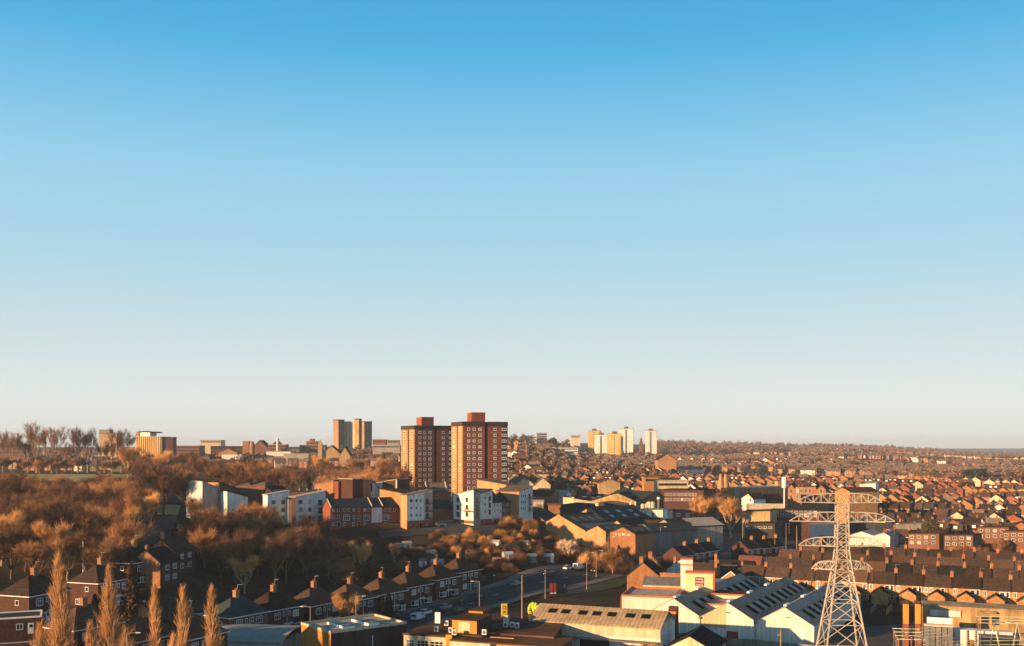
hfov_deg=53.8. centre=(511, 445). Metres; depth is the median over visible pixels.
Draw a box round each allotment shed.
[394,543,402,548]
[402,541,411,548]
[418,558,426,566]
[425,549,436,554]
[430,559,443,565]
[490,540,500,545]
[501,551,513,558]
[521,540,529,550]
[526,553,537,562]
[542,553,553,562]
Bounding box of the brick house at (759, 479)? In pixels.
[755,475,764,483]
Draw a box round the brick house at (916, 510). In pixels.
[910,508,930,513]
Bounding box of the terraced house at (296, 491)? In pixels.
[273,488,320,495]
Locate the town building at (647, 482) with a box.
[641,476,661,490]
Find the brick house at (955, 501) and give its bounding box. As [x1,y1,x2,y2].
[948,497,961,507]
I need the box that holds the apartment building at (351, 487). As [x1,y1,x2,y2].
[337,478,362,498]
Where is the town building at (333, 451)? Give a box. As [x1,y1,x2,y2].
[322,445,340,458]
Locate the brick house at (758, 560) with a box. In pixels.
[738,555,763,564]
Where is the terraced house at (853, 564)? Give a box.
[837,556,863,570]
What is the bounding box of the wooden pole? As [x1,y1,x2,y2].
[521,575,522,617]
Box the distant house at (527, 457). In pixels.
[517,454,530,459]
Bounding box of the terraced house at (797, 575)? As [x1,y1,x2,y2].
[789,567,817,590]
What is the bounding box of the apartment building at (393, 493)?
[378,488,413,521]
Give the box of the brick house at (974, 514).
[967,510,987,522]
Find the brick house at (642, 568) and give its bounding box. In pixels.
[626,551,662,588]
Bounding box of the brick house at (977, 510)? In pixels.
[966,507,984,514]
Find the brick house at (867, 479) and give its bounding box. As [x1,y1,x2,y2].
[862,478,873,480]
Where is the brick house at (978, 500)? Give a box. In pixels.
[973,495,987,508]
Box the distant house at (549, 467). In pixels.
[544,465,554,470]
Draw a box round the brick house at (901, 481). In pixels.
[898,477,906,483]
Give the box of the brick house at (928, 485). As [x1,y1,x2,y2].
[923,483,936,488]
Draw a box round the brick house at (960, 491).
[953,484,963,494]
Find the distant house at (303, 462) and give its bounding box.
[298,458,310,467]
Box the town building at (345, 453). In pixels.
[339,446,352,466]
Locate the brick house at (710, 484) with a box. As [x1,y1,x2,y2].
[705,478,714,488]
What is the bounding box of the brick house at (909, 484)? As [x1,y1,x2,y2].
[900,480,911,491]
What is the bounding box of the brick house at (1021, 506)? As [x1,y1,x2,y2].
[1018,501,1023,516]
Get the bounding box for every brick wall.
[660,572,680,576]
[679,634,815,645]
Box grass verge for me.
[553,577,626,595]
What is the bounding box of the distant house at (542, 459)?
[536,457,549,461]
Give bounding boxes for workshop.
[533,510,554,521]
[658,517,723,550]
[667,625,726,645]
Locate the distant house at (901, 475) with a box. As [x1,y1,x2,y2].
[897,471,907,478]
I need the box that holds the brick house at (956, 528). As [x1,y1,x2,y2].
[948,521,963,533]
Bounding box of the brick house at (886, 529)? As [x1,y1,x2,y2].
[882,518,904,532]
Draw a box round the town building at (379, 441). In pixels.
[372,439,386,444]
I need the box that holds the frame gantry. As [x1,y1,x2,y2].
[989,622,1021,645]
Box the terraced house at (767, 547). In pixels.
[754,535,773,561]
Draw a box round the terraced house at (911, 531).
[907,527,929,537]
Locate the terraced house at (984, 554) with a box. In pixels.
[975,545,998,558]
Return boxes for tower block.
[99,433,121,458]
[333,419,344,448]
[344,421,353,449]
[354,419,361,449]
[361,421,371,448]
[401,417,450,495]
[451,412,507,501]
[588,429,600,453]
[594,433,607,453]
[608,431,620,454]
[619,427,632,453]
[645,429,656,454]
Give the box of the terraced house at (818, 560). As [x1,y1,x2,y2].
[813,557,839,568]
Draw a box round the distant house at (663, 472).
[658,470,672,474]
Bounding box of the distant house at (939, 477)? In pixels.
[932,473,945,480]
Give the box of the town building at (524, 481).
[516,477,534,488]
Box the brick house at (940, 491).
[932,487,943,493]
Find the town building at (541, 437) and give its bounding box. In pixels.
[537,433,546,442]
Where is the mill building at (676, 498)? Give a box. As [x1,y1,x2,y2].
[659,488,715,517]
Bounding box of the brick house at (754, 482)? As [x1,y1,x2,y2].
[749,478,758,484]
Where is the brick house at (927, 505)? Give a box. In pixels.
[916,501,934,509]
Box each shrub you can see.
[358,570,377,580]
[375,568,391,574]
[376,546,390,552]
[393,560,417,570]
[397,552,409,559]
[398,556,410,562]
[399,545,422,559]
[414,546,425,557]
[416,552,432,559]
[420,563,431,570]
[424,545,440,555]
[426,555,438,562]
[428,529,448,539]
[429,543,445,552]
[435,541,447,547]
[439,535,453,541]
[442,537,457,548]
[445,553,453,556]
[448,545,461,552]
[449,545,465,551]
[450,534,459,540]
[457,539,473,549]
[460,526,476,539]
[461,535,477,543]
[464,556,474,561]
[465,550,480,556]
[471,556,486,563]
[471,557,485,564]
[474,531,483,539]
[476,535,493,545]
[479,544,492,550]
[480,558,490,565]
[481,564,499,570]
[483,547,491,555]
[488,533,499,539]
[489,544,502,551]
[489,547,501,556]
[489,557,511,567]
[493,528,507,537]
[495,521,511,529]
[496,514,513,522]
[501,535,514,544]
[501,564,520,572]
[504,516,510,523]
[505,544,522,553]
[507,519,522,528]
[507,530,515,535]
[510,515,523,524]
[511,539,522,548]
[511,552,529,563]
[514,532,529,540]
[520,524,530,531]
[522,518,540,530]
[522,541,531,549]
[528,530,539,537]
[530,538,543,548]
[530,545,545,550]
[530,549,545,555]
[537,554,545,560]
[542,542,553,548]
[543,536,553,542]
[543,549,554,553]
[547,534,562,543]
[552,542,566,553]
[553,549,566,558]
[559,554,574,562]
[566,552,577,558]
[571,546,582,556]
[577,552,592,569]
[578,549,593,560]
[583,545,597,553]
[590,549,606,569]
[594,558,611,571]
[604,560,616,571]
[614,559,632,575]
[622,557,634,569]
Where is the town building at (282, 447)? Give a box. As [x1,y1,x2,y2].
[268,444,288,450]
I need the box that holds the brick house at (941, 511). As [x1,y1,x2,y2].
[930,506,947,515]
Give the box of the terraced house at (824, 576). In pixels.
[814,564,843,589]
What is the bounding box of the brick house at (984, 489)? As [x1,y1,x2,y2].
[980,486,988,491]
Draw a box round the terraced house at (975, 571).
[965,562,992,577]
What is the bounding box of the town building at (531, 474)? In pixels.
[525,471,540,477]
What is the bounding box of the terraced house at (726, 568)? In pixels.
[719,557,743,578]
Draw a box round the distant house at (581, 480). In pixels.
[566,478,588,482]
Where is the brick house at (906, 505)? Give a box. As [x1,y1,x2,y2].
[893,499,910,511]
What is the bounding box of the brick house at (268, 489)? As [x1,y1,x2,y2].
[263,485,285,492]
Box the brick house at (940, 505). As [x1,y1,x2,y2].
[933,501,946,508]
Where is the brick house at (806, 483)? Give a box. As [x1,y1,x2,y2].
[800,481,811,484]
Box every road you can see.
[140,515,177,547]
[378,525,488,537]
[397,557,659,631]
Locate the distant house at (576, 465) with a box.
[570,463,583,467]
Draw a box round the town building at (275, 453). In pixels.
[266,451,293,456]
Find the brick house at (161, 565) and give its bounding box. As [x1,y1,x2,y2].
[136,545,180,587]
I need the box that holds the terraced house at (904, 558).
[891,552,916,563]
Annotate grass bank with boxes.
[341,544,420,586]
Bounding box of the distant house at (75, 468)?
[74,464,84,470]
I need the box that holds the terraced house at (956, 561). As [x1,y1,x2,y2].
[939,550,965,565]
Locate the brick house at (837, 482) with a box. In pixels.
[834,480,844,485]
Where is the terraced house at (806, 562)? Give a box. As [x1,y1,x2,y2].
[790,551,816,568]
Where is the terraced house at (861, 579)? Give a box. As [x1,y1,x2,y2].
[841,566,870,600]
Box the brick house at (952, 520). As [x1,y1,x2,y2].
[946,516,956,523]
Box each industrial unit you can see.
[637,508,668,520]
[668,509,672,518]
[744,521,782,540]
[810,521,838,542]
[849,518,893,534]
[893,522,926,529]
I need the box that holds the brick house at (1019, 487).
[1013,484,1023,490]
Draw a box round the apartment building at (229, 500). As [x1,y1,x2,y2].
[219,490,248,515]
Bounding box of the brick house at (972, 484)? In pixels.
[962,481,975,492]
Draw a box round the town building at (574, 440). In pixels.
[570,435,579,452]
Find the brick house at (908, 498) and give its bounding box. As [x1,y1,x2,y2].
[899,493,915,502]
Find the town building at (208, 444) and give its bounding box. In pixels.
[201,440,225,453]
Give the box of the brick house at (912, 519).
[904,514,921,522]
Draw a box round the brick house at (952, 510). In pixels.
[947,506,966,516]
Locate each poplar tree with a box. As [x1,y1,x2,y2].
[29,619,50,645]
[42,549,77,645]
[84,619,99,645]
[93,561,125,645]
[117,621,140,645]
[145,580,163,645]
[167,631,177,645]
[174,583,190,645]
[202,583,225,645]
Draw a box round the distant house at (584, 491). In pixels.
[577,488,590,494]
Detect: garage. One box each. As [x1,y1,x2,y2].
[0,610,42,642]
[0,640,50,645]
[193,609,206,617]
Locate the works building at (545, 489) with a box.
[537,488,553,489]
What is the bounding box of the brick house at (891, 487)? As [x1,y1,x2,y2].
[885,483,897,490]
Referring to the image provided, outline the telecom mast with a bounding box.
[782,477,786,506]
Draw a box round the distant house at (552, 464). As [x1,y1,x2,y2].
[541,462,556,466]
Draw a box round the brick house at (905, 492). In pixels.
[900,489,909,494]
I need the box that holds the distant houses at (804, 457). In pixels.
[19,437,1023,477]
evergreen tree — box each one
[91,593,99,607]
[118,562,141,622]
[307,478,311,488]
[381,591,397,618]
[549,437,556,444]
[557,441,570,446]
[921,518,948,533]
[962,467,987,478]
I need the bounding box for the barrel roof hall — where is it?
[219,623,300,645]
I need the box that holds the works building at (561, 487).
[554,485,570,489]
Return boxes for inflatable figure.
[527,602,538,618]
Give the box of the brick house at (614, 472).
[612,471,622,475]
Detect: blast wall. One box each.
[903,600,908,645]
[914,600,920,645]
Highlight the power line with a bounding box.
[791,537,904,645]
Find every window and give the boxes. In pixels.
[16,623,22,629]
[36,598,42,605]
[42,611,45,618]
[82,632,86,640]
[137,565,141,571]
[137,575,144,582]
[191,641,198,645]
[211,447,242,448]
[236,619,242,623]
[256,615,262,623]
[275,612,280,619]
[292,621,300,625]
[293,609,298,616]
[316,608,320,614]
[343,514,349,520]
[364,514,369,520]
[368,600,372,606]
[382,515,387,520]
[398,604,405,610]
[407,639,412,645]
[411,599,418,605]
[417,640,427,645]
[424,596,430,602]
[430,641,442,645]
[439,591,446,596]
[451,588,457,594]
[557,448,576,449]
[659,483,686,485]
[735,488,739,494]
[981,617,988,624]
[992,617,998,624]
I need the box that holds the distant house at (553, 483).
[548,479,556,488]
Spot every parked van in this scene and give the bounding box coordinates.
[410,612,424,620]
[573,562,585,569]
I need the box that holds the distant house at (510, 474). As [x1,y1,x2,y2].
[508,471,524,480]
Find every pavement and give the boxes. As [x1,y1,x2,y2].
[396,554,599,614]
[443,555,662,619]
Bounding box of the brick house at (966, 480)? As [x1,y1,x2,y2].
[960,478,972,481]
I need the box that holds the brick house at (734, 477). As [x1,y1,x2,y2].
[729,474,740,480]
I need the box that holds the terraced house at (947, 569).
[938,561,965,574]
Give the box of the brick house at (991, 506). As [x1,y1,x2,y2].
[979,502,994,509]
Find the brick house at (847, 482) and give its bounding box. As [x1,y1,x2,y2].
[843,479,853,485]
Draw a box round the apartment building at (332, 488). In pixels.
[313,480,340,498]
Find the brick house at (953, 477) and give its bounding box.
[950,475,961,480]
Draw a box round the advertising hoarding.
[549,581,566,597]
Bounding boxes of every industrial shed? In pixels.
[559,502,595,513]
[562,494,606,503]
[591,491,638,507]
[607,490,664,508]
[630,517,660,522]
[639,521,698,553]
[850,529,899,546]
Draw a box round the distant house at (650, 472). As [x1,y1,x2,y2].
[645,470,657,474]
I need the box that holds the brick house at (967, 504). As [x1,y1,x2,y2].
[960,498,974,508]
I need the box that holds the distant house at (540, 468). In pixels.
[532,465,545,470]
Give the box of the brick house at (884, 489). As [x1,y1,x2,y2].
[879,486,890,490]
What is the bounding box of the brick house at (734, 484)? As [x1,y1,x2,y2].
[729,481,739,486]
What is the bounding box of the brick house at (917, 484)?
[912,479,923,490]
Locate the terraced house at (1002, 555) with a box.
[998,548,1023,559]
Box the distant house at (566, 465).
[557,463,570,467]
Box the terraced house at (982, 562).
[964,554,989,566]
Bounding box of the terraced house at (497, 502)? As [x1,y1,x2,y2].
[492,491,502,522]
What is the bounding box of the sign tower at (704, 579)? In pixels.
[685,570,714,592]
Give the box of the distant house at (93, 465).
[79,460,97,470]
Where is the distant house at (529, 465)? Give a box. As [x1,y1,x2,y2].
[525,463,539,467]
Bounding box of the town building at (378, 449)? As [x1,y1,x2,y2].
[373,445,400,454]
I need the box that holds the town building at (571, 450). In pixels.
[555,447,577,453]
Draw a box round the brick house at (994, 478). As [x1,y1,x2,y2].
[991,476,999,480]
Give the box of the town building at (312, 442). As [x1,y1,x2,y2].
[306,441,318,444]
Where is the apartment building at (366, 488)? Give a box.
[363,479,371,497]
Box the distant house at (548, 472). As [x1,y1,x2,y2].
[534,470,551,473]
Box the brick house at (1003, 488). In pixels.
[997,485,1007,491]
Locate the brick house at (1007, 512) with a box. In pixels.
[1001,507,1021,516]
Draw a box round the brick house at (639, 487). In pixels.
[633,484,641,490]
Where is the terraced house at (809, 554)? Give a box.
[800,547,824,558]
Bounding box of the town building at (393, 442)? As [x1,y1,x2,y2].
[387,440,399,444]
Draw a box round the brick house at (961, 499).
[959,495,972,502]
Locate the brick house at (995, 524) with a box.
[989,522,1001,525]
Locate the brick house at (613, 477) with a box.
[605,475,616,479]
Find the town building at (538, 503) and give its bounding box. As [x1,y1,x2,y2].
[533,499,543,508]
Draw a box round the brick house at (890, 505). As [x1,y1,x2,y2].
[886,501,898,511]
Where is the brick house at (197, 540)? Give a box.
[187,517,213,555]
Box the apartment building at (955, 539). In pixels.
[944,533,982,549]
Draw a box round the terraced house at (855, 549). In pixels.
[841,542,863,553]
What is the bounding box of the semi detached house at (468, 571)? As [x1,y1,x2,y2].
[444,550,482,592]
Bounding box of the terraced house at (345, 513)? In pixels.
[322,497,398,530]
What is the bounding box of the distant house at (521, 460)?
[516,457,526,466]
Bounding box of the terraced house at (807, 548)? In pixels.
[800,539,820,550]
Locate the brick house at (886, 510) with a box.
[878,508,893,512]
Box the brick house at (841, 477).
[838,474,847,480]
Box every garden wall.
[423,600,440,604]
[446,596,466,600]
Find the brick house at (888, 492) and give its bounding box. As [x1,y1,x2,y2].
[879,490,891,494]
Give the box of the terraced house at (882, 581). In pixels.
[867,564,898,604]
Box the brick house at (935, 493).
[932,489,942,497]
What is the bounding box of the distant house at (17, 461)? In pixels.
[8,459,22,468]
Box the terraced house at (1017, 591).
[1011,579,1023,604]
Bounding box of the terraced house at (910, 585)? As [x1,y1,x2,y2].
[895,568,925,606]
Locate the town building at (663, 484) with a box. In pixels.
[653,480,688,492]
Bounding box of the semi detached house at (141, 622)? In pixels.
[115,601,171,645]
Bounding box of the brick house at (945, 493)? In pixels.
[941,490,950,495]
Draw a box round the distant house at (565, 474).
[558,471,568,478]
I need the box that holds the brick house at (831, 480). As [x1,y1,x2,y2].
[825,475,835,484]
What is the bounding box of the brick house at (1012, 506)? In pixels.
[1002,503,1018,508]
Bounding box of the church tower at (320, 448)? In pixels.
[318,439,322,458]
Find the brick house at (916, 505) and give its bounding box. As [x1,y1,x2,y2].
[910,502,922,510]
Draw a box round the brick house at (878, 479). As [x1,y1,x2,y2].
[870,476,882,480]
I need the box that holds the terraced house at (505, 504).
[496,491,510,517]
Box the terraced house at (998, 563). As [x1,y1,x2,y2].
[989,555,1015,568]
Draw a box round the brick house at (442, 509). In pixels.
[433,500,452,520]
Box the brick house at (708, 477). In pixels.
[704,475,714,480]
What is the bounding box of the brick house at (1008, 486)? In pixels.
[1000,482,1012,489]
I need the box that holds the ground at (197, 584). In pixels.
[0,440,1023,645]
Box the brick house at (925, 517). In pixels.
[919,512,933,520]
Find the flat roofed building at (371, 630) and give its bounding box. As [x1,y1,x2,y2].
[301,614,406,645]
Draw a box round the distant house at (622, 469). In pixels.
[617,467,629,471]
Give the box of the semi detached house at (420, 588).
[392,561,434,608]
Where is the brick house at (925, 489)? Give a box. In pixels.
[916,487,932,491]
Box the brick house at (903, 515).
[888,510,907,520]
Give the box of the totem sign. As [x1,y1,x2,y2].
[501,603,506,616]
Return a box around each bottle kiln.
[717,474,723,489]
[723,474,728,487]
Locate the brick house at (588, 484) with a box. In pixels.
[583,482,596,486]
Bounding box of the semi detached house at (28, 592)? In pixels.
[0,561,72,624]
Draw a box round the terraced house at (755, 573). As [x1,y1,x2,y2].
[741,560,767,586]
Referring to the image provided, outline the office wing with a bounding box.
[163,437,176,458]
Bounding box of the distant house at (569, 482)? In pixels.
[562,479,575,484]
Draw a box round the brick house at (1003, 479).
[1000,477,1009,481]
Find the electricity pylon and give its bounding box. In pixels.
[789,493,895,645]
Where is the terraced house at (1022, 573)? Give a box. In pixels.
[1020,568,1023,578]
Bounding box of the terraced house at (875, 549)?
[862,543,884,553]
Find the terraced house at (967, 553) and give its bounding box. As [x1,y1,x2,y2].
[951,546,975,557]
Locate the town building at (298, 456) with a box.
[284,454,310,464]
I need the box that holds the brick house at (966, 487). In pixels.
[961,484,972,495]
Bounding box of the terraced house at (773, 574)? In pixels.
[763,562,792,583]
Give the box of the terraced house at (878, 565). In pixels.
[861,557,888,571]
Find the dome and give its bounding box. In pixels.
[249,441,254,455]
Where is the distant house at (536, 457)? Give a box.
[531,455,542,459]
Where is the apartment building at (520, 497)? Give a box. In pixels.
[496,485,532,521]
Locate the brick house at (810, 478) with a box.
[803,476,816,480]
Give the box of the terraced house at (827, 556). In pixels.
[822,548,845,559]
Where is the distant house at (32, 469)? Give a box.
[23,460,42,470]
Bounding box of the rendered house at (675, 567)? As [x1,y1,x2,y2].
[665,556,695,572]
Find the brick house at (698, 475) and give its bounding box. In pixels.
[694,472,704,477]
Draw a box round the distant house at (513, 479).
[508,474,527,482]
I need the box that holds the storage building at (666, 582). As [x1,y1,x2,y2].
[642,576,723,587]
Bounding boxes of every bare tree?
[0,428,14,471]
[0,457,14,473]
[0,470,28,495]
[0,478,36,496]
[0,492,27,507]
[0,498,8,510]
[0,501,33,524]
[0,507,26,565]
[0,524,39,578]
[2,521,47,571]
[5,432,23,471]
[9,492,57,531]
[10,536,71,573]
[11,493,37,503]
[11,497,60,526]
[12,488,46,500]
[13,433,37,472]
[14,462,27,472]
[19,459,32,473]
[20,419,46,472]
[20,477,36,486]
[21,497,53,531]
[24,518,54,549]
[28,472,56,487]
[29,516,75,563]
[30,491,70,504]
[32,460,47,473]
[32,482,54,490]
[33,426,67,472]
[33,456,50,473]
[33,494,78,511]
[34,482,75,495]
[38,487,61,498]
[38,503,99,557]
[44,456,58,473]
[44,528,98,580]
[45,482,73,493]
[48,482,84,500]
[49,472,73,481]
[50,461,63,471]
[51,506,85,535]
[54,503,117,538]
[57,442,77,471]
[59,458,71,473]
[59,478,78,487]
[60,490,100,515]
[64,458,80,473]
[65,424,89,471]
[67,520,110,570]
[68,495,114,533]
[69,480,102,491]
[74,425,100,471]
[75,457,89,472]
[75,485,122,531]
[77,477,94,484]
[78,481,98,496]
[78,537,126,566]
[81,501,111,539]
[87,471,117,484]
[87,478,127,499]
[91,512,160,549]
[92,439,114,472]
[97,477,124,486]
[97,502,142,545]
[99,461,109,472]
[99,473,114,487]
[99,496,128,542]
[104,442,118,472]
[104,495,137,511]
[106,461,117,471]
[107,425,136,472]
[111,483,157,523]
[113,493,137,505]
[117,444,141,477]
[119,445,141,474]
[120,461,150,475]
[120,492,158,531]
[121,475,140,496]
[122,455,144,477]
[124,454,148,470]
[128,472,144,482]
[132,476,171,514]
[133,461,189,515]
[138,465,163,475]
[139,450,156,467]
[141,490,165,527]
[143,453,155,466]
[146,458,183,501]
[147,610,171,623]
[151,455,175,467]
[153,450,177,462]
[162,460,197,495]
[166,461,197,499]
[168,463,195,502]
[168,465,209,504]
[175,455,184,465]
[175,510,236,563]
[176,450,201,468]
[179,452,206,480]
[184,525,221,568]
[185,457,219,479]
[185,497,203,510]
[186,505,222,529]
[201,503,240,535]
[201,538,240,577]
[203,459,231,482]
[203,461,236,483]
[203,526,256,581]
[215,510,262,539]
[215,538,254,575]
[218,460,234,467]
[221,461,260,487]
[224,499,253,519]
[224,510,254,516]
[225,554,258,593]
[230,453,257,464]
[230,512,262,535]
[231,461,245,480]
[235,515,266,538]
[240,501,269,515]
[241,460,268,476]
[244,507,286,532]
[244,525,279,576]
[247,469,279,482]
[247,519,278,557]
[249,454,274,474]
[249,500,275,517]
[256,462,303,488]
[256,535,297,581]
[257,524,314,583]
[261,504,280,524]
[265,467,290,473]
[273,517,307,536]
[281,462,300,486]
[282,529,325,579]
[283,524,324,562]
[285,525,324,572]
[290,461,320,488]
[297,513,326,538]
[304,535,353,579]
[310,455,331,471]
[311,473,335,488]
[314,457,342,476]
[317,458,334,469]
[324,467,344,480]
[325,564,348,584]
[329,466,364,478]
[329,567,350,585]
[330,471,354,479]
[330,592,361,617]
[341,462,355,472]
[341,574,359,583]
[343,457,369,470]
[344,559,356,574]
[347,470,383,482]
[347,569,361,579]
[348,540,373,566]
[355,537,369,547]
[359,466,381,481]
[367,460,386,472]
[369,560,384,574]
[376,456,393,464]
[377,460,401,477]
[381,466,412,481]
[387,469,401,478]
[389,542,400,561]
[593,541,608,555]
[601,545,625,572]
[639,641,657,645]
[685,494,715,517]
[699,495,727,520]
[714,496,745,537]
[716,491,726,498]
[739,464,747,473]
[753,462,761,469]
[889,469,898,477]
[899,457,907,462]
[953,542,970,549]
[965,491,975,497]
[976,545,990,551]
[992,537,1011,551]
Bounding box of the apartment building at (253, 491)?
[235,481,276,507]
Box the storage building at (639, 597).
[621,586,745,609]
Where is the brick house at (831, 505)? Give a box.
[829,494,834,507]
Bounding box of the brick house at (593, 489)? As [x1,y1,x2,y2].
[586,484,596,493]
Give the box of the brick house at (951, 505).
[945,502,958,508]
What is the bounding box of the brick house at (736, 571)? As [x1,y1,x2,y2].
[721,568,747,578]
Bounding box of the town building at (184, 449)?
[177,445,204,455]
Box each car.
[167,527,178,531]
[419,609,431,615]
[435,522,447,525]
[439,603,451,609]
[452,608,466,613]
[456,598,468,604]
[475,595,487,600]
[510,580,520,585]
[543,570,554,575]
[563,565,573,569]
[591,567,601,571]
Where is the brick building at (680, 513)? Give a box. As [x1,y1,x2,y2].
[670,509,692,517]
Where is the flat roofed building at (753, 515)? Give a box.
[742,509,777,537]
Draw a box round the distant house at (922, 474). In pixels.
[914,471,927,477]
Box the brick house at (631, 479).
[626,477,636,482]
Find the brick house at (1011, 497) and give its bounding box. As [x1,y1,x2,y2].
[1006,493,1021,503]
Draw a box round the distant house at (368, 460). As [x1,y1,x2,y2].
[358,458,369,467]
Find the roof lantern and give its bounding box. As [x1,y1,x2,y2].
[276,438,278,450]
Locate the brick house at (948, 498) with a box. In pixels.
[943,495,959,501]
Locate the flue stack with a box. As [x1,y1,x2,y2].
[657,497,659,508]
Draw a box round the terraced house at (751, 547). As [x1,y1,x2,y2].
[731,536,761,559]
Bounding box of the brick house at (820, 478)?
[815,476,824,481]
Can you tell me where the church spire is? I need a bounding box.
[639,438,642,454]
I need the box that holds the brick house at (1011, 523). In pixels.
[998,520,1015,529]
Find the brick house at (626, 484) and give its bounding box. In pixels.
[621,480,631,489]
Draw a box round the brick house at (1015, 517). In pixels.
[1006,511,1023,522]
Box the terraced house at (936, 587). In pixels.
[923,571,953,600]
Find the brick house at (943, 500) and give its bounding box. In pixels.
[937,497,949,503]
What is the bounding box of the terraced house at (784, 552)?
[778,546,802,557]
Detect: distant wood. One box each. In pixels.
[34,433,593,459]
[599,445,1023,478]
[621,439,1023,457]
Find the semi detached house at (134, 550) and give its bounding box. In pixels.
[110,535,144,587]
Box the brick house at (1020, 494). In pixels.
[1014,490,1023,498]
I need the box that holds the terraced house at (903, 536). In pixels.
[890,526,910,547]
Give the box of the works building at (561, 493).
[556,490,571,503]
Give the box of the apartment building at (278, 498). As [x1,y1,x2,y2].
[262,490,290,524]
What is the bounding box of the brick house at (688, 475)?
[682,472,694,477]
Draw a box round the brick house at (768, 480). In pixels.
[764,476,772,485]
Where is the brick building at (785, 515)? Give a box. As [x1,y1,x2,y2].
[772,508,826,540]
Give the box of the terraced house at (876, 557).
[867,547,893,561]
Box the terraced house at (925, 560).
[915,553,940,564]
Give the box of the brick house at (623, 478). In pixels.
[619,475,627,480]
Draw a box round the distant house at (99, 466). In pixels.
[98,461,109,469]
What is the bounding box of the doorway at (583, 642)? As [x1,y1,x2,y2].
[580,639,608,645]
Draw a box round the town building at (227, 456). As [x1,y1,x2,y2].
[221,454,243,459]
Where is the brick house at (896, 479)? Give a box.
[886,477,898,481]
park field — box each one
[17,474,132,483]
[156,505,180,514]
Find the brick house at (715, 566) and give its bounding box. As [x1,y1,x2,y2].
[693,554,721,578]
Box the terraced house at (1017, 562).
[1015,560,1023,568]
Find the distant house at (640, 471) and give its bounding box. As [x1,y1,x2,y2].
[631,469,643,474]
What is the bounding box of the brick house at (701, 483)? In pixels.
[693,479,705,486]
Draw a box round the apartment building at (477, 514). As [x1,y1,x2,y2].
[467,489,480,524]
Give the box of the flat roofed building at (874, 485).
[860,482,878,501]
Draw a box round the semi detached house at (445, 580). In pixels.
[419,558,460,600]
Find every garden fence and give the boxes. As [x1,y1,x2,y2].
[870,603,876,614]
[886,604,891,615]
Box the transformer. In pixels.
[923,617,952,645]
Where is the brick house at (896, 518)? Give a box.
[886,515,901,520]
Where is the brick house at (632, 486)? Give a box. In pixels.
[629,481,641,489]
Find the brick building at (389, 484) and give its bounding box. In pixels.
[381,478,406,487]
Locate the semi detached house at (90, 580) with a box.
[67,552,126,608]
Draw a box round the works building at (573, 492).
[568,489,576,495]
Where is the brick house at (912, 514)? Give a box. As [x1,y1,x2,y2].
[907,510,920,516]
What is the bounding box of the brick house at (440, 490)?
[423,482,447,499]
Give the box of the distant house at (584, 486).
[569,484,590,488]
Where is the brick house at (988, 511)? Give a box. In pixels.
[984,508,1002,515]
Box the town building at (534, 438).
[525,436,536,442]
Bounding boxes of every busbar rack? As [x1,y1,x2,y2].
[892,628,924,645]
[902,627,963,645]
[973,640,1023,645]
[976,616,1023,645]
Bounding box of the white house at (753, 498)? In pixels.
[741,493,765,510]
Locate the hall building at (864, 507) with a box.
[834,487,877,528]
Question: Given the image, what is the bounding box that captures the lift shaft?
[680,557,692,591]
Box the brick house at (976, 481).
[973,476,980,485]
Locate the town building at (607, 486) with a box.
[596,478,620,494]
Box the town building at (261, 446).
[255,440,267,453]
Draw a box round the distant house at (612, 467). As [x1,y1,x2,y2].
[602,465,616,469]
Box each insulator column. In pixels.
[966,630,977,645]
[1016,626,1023,645]
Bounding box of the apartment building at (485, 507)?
[475,488,493,524]
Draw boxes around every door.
[28,623,33,633]
[46,611,49,621]
[727,631,737,638]
[741,629,809,644]
[868,594,871,601]
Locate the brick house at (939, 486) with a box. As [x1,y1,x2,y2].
[936,482,943,488]
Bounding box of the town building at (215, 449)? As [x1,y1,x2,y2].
[211,446,242,454]
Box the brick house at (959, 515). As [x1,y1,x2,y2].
[948,510,967,523]
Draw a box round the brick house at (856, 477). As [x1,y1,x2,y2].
[854,473,863,479]
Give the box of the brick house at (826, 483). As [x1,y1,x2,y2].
[818,481,829,486]
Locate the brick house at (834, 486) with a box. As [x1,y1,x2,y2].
[829,483,837,489]
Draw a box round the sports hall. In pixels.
[726,486,787,512]
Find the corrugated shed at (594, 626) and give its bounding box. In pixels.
[528,603,675,645]
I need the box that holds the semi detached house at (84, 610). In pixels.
[41,590,125,645]
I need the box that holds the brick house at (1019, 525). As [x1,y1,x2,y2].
[1014,518,1023,529]
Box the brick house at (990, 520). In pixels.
[983,515,1001,522]
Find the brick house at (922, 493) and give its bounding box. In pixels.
[917,489,932,498]
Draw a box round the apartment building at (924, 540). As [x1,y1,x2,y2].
[908,532,947,549]
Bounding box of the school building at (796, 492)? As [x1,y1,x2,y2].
[788,483,829,509]
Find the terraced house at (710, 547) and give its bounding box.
[699,537,719,562]
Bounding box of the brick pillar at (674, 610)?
[668,606,678,637]
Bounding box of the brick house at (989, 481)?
[983,478,994,487]
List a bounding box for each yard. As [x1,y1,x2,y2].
[439,520,503,535]
[655,532,841,559]
[726,623,914,645]
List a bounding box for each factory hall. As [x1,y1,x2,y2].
[545,512,613,545]
[579,505,649,521]
[585,524,630,548]
[609,525,655,559]
[613,518,645,525]
[746,503,784,509]
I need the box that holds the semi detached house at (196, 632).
[166,600,229,645]
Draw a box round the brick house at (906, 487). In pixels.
[899,482,911,492]
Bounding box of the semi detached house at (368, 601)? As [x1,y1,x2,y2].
[332,576,379,616]
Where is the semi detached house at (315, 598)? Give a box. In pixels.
[293,579,343,621]
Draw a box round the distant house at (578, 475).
[568,473,581,477]
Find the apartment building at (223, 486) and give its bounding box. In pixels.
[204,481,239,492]
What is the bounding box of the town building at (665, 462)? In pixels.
[655,454,675,470]
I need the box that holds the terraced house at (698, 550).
[687,540,707,562]
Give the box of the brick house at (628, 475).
[624,472,636,477]
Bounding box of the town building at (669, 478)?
[659,478,679,479]

